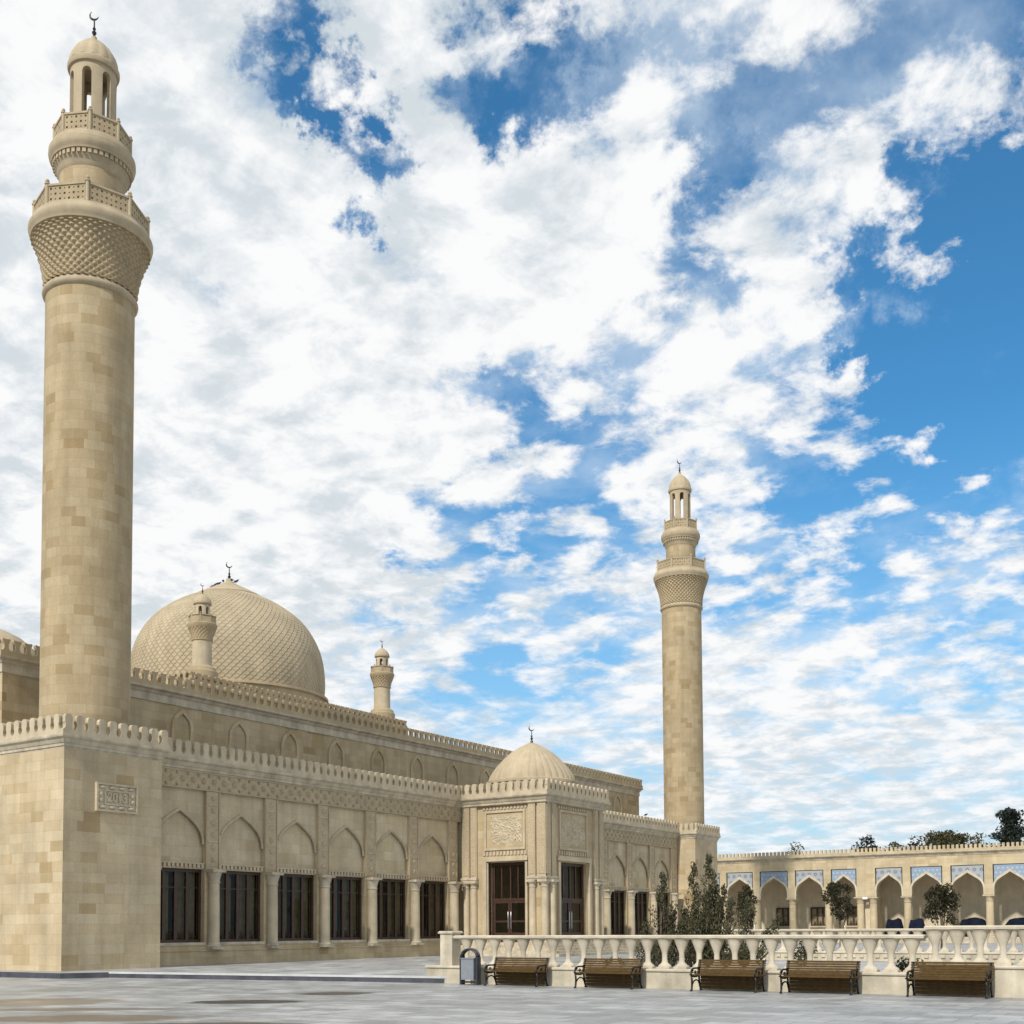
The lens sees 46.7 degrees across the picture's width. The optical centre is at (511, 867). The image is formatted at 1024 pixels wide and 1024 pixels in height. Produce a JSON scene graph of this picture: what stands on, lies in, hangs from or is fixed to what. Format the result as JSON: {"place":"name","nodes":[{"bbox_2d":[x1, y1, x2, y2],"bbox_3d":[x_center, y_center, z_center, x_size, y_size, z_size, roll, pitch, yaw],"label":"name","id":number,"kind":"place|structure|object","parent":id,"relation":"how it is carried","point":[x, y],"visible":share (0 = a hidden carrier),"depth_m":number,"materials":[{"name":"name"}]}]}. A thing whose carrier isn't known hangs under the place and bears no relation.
{"place":"outdoors","nodes":[
{"label":"outdoors","id":0,"kind":"place"},
{"bbox_2d":[0,943,1022,975],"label":"terrace","id":1,"kind":"structure","parent":0,"point":[411,966],"depth_m":49.99,"materials":[{"name":"grey stone"}]},
{"bbox_2d":[0,12,170,970],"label":"minaret","id":2,"kind":"object","parent":1,"relation":"on","point":[80,883],"visible":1,"depth_m":48.01,"materials":[{"name":"stone"}]},
{"bbox_2d":[95,782,137,814],"bbox_3d":[-15.844,-2.753,47.566,0.160,1.140,2.000,-2,-4,33],"label":"date plaque","id":3,"kind":"object","parent":2,"relation":"attached to","point":[115,798],"visible":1,"depth_m":47.50,"materials":[{"name":"stone"}]},
{"bbox_2d":[0,563,680,965],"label":"mosque","id":4,"kind":"structure","parent":1,"relation":"on","point":[302,819],"depth_m":63.16,"materials":[{"name":"stone"}]},
{"bbox_2d":[160,868,205,945],"bbox_3d":[-14.937,1.770,52.744,0.689,3.435,2.892,-2,-4,33],"label":"window","id":5,"kind":"structure","parent":4,"relation":"in","point":[183,886],"depth_m":53.25,"materials":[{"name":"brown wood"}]},
{"bbox_2d":[186,585,217,682],"bbox_3d":[-16.001,-11.961,61.275,1.600,5.518,1.600,-2,-4,33],"label":"roof turret","id":6,"kind":"object","parent":4,"relation":"on","point":[201,625],"visible":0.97,"depth_m":60.80,"materials":[{"name":"stone"}]},
{"bbox_2d":[220,871,264,944],"bbox_3d":[-12.894,1.920,55.844,0.689,3.435,2.892,-2,-4,33],"label":"window","id":7,"kind":"structure","parent":4,"relation":"in","point":[244,889],"depth_m":56.27,"materials":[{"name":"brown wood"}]},
{"bbox_2d":[278,874,318,943],"bbox_3d":[-10.850,2.070,58.945,0.689,3.435,2.892,-2,-4,33],"label":"window","id":8,"kind":"structure","parent":4,"relation":"in","point":[299,891],"depth_m":59.41,"materials":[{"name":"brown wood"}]},
{"bbox_2d":[330,876,366,942],"bbox_3d":[-8.807,2.220,62.045,0.689,3.435,2.892,-2,-4,33],"label":"window","id":9,"kind":"structure","parent":4,"relation":"in","point":[348,884],"depth_m":62.52,"materials":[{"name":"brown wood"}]},
{"bbox_2d":[370,640,394,721],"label":"roof turret","id":10,"kind":"object","parent":4,"relation":"on","point":[382,675],"visible":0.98,"depth_m":72.88,"materials":[{"name":"stone"}]},
{"bbox_2d":[377,879,409,941],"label":"window","id":11,"kind":"structure","parent":4,"relation":"in","point":[392,894],"depth_m":65.63,"materials":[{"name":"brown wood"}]},
{"bbox_2d":[420,881,444,940],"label":"window","id":12,"kind":"structure","parent":4,"relation":"in","point":[433,887],"depth_m":68.75,"materials":[{"name":"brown wood"}]},
{"bbox_2d":[611,890,623,934],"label":"window","id":13,"kind":"structure","parent":4,"relation":"in","point":[616,930],"depth_m":87.44,"materials":[{"name":"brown wood"}]},
{"bbox_2d":[635,892,646,934],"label":"window","id":14,"kind":"structure","parent":4,"relation":"in","point":[639,902],"depth_m":90.50,"materials":[{"name":"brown wood"}]},
{"bbox_2d":[657,893,667,934],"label":"window","id":15,"kind":"structure","parent":4,"relation":"in","point":[663,924],"depth_m":93.74,"materials":[{"name":"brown wood"}]},
{"bbox_2d":[459,726,644,956],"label":"entrance portal","id":16,"kind":"object","parent":1,"relation":"on","point":[534,813],"visible":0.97,"depth_m":69.53,"materials":[{"name":"stone"}]},
{"bbox_2d":[491,862,524,941],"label":"door","id":17,"kind":"structure","parent":16,"relation":"in","point":[510,901],"depth_m":69.07,"materials":[{"name":"brown wood"}]},
{"bbox_2d":[561,863,583,940],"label":"door","id":18,"kind":"structure","parent":16,"relation":"in","point":[580,901],"depth_m":70.39,"materials":[{"name":"brown wood"}]},
{"bbox_2d":[639,942,677,966],"bbox_3d":[5.065,3.054,40.393,1.438,1.278,1.392,-2,-4,33],"label":"shrub","id":19,"kind":"object","parent":1,"relation":"on","point":[656,955],"visible":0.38,"depth_m":40.35,"materials":[{"name":"green plant"}]},
{"bbox_2d":[634,870,691,966],"bbox_3d":[5.260,1.952,42.119,2.124,3.674,1.873,1,-3,-26],"label":"juniper","id":20,"kind":"object","parent":1,"relation":"on","point":[671,928],"visible":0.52,"depth_m":41.90,"materials":[{"name":"green plant"}]},
{"bbox_2d":[653,460,720,925],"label":"minaret","id":21,"kind":"object","parent":1,"relation":"on","point":[680,578],"visible":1,"depth_m":97.06,"materials":[{"name":"stone"}]},
{"bbox_2d":[670,860,720,966],"bbox_3d":[6.503,1.788,41.614,1.845,4.118,1.723,-2,-4,33],"label":"juniper","id":22,"kind":"object","parent":1,"relation":"on","point":[694,890],"visible":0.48,"depth_m":41.58,"materials":[{"name":"green plant"}]},
{"bbox_2d":[686,852,736,966],"bbox_3d":[6.797,1.622,40.904,1.846,4.347,1.542,0,-3,-9],"label":"juniper","id":23,"kind":"object","parent":1,"relation":"on","point":[718,912],"visible":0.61,"depth_m":40.77,"materials":[{"name":"green plant"}]},
{"bbox_2d":[721,946,757,966],"bbox_3d":[7.529,3.054,39.467,1.211,1.076,1.153,-2,-4,33],"label":"shrub","id":24,"kind":"object","parent":1,"relation":"on","point":[740,955],"visible":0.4,"depth_m":39.39,"materials":[{"name":"green plant"}]},
{"bbox_2d":[735,884,757,928],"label":"topiary tree","id":25,"kind":"object","parent":1,"relation":"on","point":[748,891],"visible":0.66,"depth_m":73.98,"materials":[{"name":"green plant"}]},
{"bbox_2d":[721,896,782,966],"bbox_3d":[7.920,2.371,40.253,2.238,2.813,1.813,-2,-4,33],"label":"juniper","id":26,"kind":"object","parent":1,"relation":"on","point":[761,951],"visible":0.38,"depth_m":40.32,"materials":[{"name":"green plant"}]},
{"bbox_2d":[794,939,817,962],"bbox_3d":[10.502,3.080,42.669,0.929,1.207,0.931,-2,-4,33],"label":"shrub","id":27,"kind":"object","parent":1,"relation":"on","point":[801,950],"visible":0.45,"depth_m":42.65,"materials":[{"name":"green plant"}]},
{"bbox_2d":[819,881,856,945],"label":"topiary tree","id":28,"kind":"object","parent":1,"relation":"on","point":[832,888],"visible":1,"depth_m":70.68,"materials":[{"name":"green plant"}]},
{"bbox_2d":[674,928,1022,962],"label":"balustrade","id":29,"kind":"object","parent":1,"relation":"on","point":[1014,954],"visible":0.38,"depth_m":52.54,"materials":[{"name":"stone"}]},
{"bbox_2d":[717,842,1023,942],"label":"arcade","id":30,"kind":"object","parent":1,"relation":"on","point":[987,883],"visible":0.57,"depth_m":114.67,"materials":[{"name":"beige stone"}]},
{"bbox_2d":[776,908,789,927],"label":"window","id":31,"kind":"structure","parent":30,"relation":"in","point":[781,926],"depth_m":122.70,"materials":[{"name":"brown wood"}]},
{"bbox_2d":[810,907,824,926],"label":"window","id":32,"kind":"structure","parent":30,"relation":"in","point":[811,908],"depth_m":120.77,"materials":[{"name":"brown wood"}]},
{"bbox_2d":[845,907,864,926],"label":"window","id":33,"kind":"structure","parent":30,"relation":"in","point":[854,924],"depth_m":118.75,"materials":[{"name":"brown wood"}]},
{"bbox_2d":[884,918,903,934],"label":"tarpaulin heap","id":34,"kind":"object","parent":1,"relation":"on","point":[897,923],"visible":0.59,"depth_m":113.94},
{"bbox_2d":[894,956,923,971],"bbox_3d":[10.344,2.707,31.269,1.076,0.770,1.127,-2,-4,33],"label":"shrub","id":35,"kind":"object","parent":1,"relation":"on","point":[901,966],"visible":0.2,"depth_m":31.06,"materials":[{"name":"green plant"}]},
{"bbox_2d":[909,918,926,934],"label":"tarpaulin heap","id":36,"kind":"object","parent":1,"relation":"on","point":[917,923],"visible":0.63,"depth_m":110.53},
{"bbox_2d":[921,883,960,948],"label":"topiary tree","id":37,"kind":"object","parent":1,"relation":"on","point":[946,897],"visible":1,"depth_m":67.51,"materials":[{"name":"green plant"}]},
{"bbox_2d":[959,917,985,936],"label":"tarpaulin heap","id":38,"kind":"object","parent":1,"relation":"on","point":[972,921],"visible":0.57,"depth_m":110.44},
{"bbox_2d":[1005,917,1023,936],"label":"tarpaulin heap","id":39,"kind":"object","parent":1,"relation":"on","point":[1016,921],"visible":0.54,"depth_m":108.35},
{"bbox_2d":[0,972,1023,1023],"bbox_3d":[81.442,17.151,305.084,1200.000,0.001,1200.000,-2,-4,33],"label":"plaza","id":40,"kind":"structure","parent":0,"point":[112,1001],"depth_m":26.85,"materials":[{"name":"grey stone"}]},
{"bbox_2d":[0,972,443,982],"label":"terrace kerb","id":41,"kind":"structure","parent":40,"relation":"on","point":[170,976],"depth_m":41.80,"materials":[{"name":"stone"}]},
{"bbox_2d":[109,972,446,977],"bbox_3d":[-8.419,3.721,41.016,14.244,0.065,0.297,-2,-3,25],"label":"kerb edge","id":42,"kind":"object","parent":41,"relation":"on","point":[310,975],"visible":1,"depth_m":40.59,"materials":[{"name":"stone"}]},
{"bbox_2d":[459,948,480,984],"bbox_3d":[-1.294,3.075,36.723,0.670,1.130,0.360,-2,-4,33],"label":"litter bin","id":43,"kind":"object","parent":40,"relation":"on","point":[470,968],"visible":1,"depth_m":36.58,"materials":[{"name":"grey metal"}]},
{"bbox_2d":[484,957,549,986],"bbox_3d":[0.126,3.170,35.818,1.960,0.870,0.720,-2,-4,33],"label":"park bench","id":44,"kind":"object","parent":40,"relation":"on","point":[530,971],"visible":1,"depth_m":35.97,"materials":[{"name":"brown wood"}]},
{"bbox_2d":[573,958,643,989],"bbox_3d":[2.765,3.065,34.084,1.960,0.870,0.720,-2,-4,33],"label":"park bench","id":45,"kind":"object","parent":40,"relation":"on","point":[608,977],"visible":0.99,"depth_m":34.24,"materials":[{"name":"brown wood"}]},
{"bbox_2d":[425,931,927,994],"bbox_3d":[3.923,2.680,34.293,15.730,1.710,0.650,-2,-4,33],"label":"balustrade","id":46,"kind":"object","parent":40,"relation":"on","point":[890,977],"visible":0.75,"depth_m":33.58,"materials":[{"name":"stone"}]},
{"bbox_2d":[689,959,765,992],"bbox_3d":[5.822,2.943,32.075,1.960,0.870,0.720,-2,-4,33],"label":"park bench","id":47,"kind":"object","parent":40,"relation":"on","point":[709,977],"visible":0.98,"depth_m":32.25,"materials":[{"name":"brown wood"}]},
{"bbox_2d":[787,841,804,854],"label":"tree","id":48,"kind":"object","parent":40,"relation":"on","point":[793,848],"visible":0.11,"depth_m":132.50,"materials":[{"name":"green plant"}]},
{"bbox_2d":[779,960,860,994],"bbox_3d":[7.944,2.859,30.681,1.960,0.870,0.720,-2,-4,33],"label":"park bench","id":49,"kind":"object","parent":40,"relation":"on","point":[834,977],"visible":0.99,"depth_m":30.85,"materials":[{"name":"brown wood"}]},
{"bbox_2d":[851,835,881,851],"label":"tree","id":50,"kind":"object","parent":40,"relation":"on","point":[871,839],"visible":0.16,"depth_m":127.79,"materials":[{"name":"green plant"}]},
{"bbox_2d":[888,841,906,850],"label":"tree","id":51,"kind":"object","parent":40,"relation":"on","point":[895,844],"visible":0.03,"depth_m":127.14,"materials":[{"name":"green plant"}]},
{"bbox_2d":[908,835,922,849],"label":"tree","id":52,"kind":"object","parent":40,"relation":"on","point":[914,842],"visible":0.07,"depth_m":124.62,"materials":[{"name":"green plant"}]},
{"bbox_2d":[919,830,971,849],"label":"tree","id":53,"kind":"object","parent":40,"relation":"on","point":[945,838],"visible":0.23,"depth_m":125.10,"materials":[{"name":"green plant"}]},
{"bbox_2d":[905,961,993,998],"bbox_3d":[10.650,2.752,28.902,1.960,0.870,0.720,-2,-4,33],"label":"park bench","id":54,"kind":"object","parent":40,"relation":"on","point":[930,979],"visible":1,"depth_m":29.06,"materials":[{"name":"brown wood"}]},
{"bbox_2d":[920,925,1023,997],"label":"balustrade","id":55,"kind":"object","parent":40,"relation":"on","point":[1008,980],"visible":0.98,"depth_m":28.93,"materials":[{"name":"stone"}]},
{"bbox_2d":[968,832,992,847],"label":"tree","id":56,"kind":"object","parent":40,"relation":"on","point":[977,838],"visible":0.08,"depth_m":125.52,"materials":[{"name":"green plant"}]},
{"bbox_2d":[990,806,1023,846],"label":"tree","id":57,"kind":"object","parent":40,"relation":"on","point":[1011,830],"visible":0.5,"depth_m":117.87,"materials":[{"name":"green plant"}]},
{"bbox_2d":[0,0,1023,857],"label":"sky","id":58,"kind":"structure","parent":0,"point":[441,303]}
]}

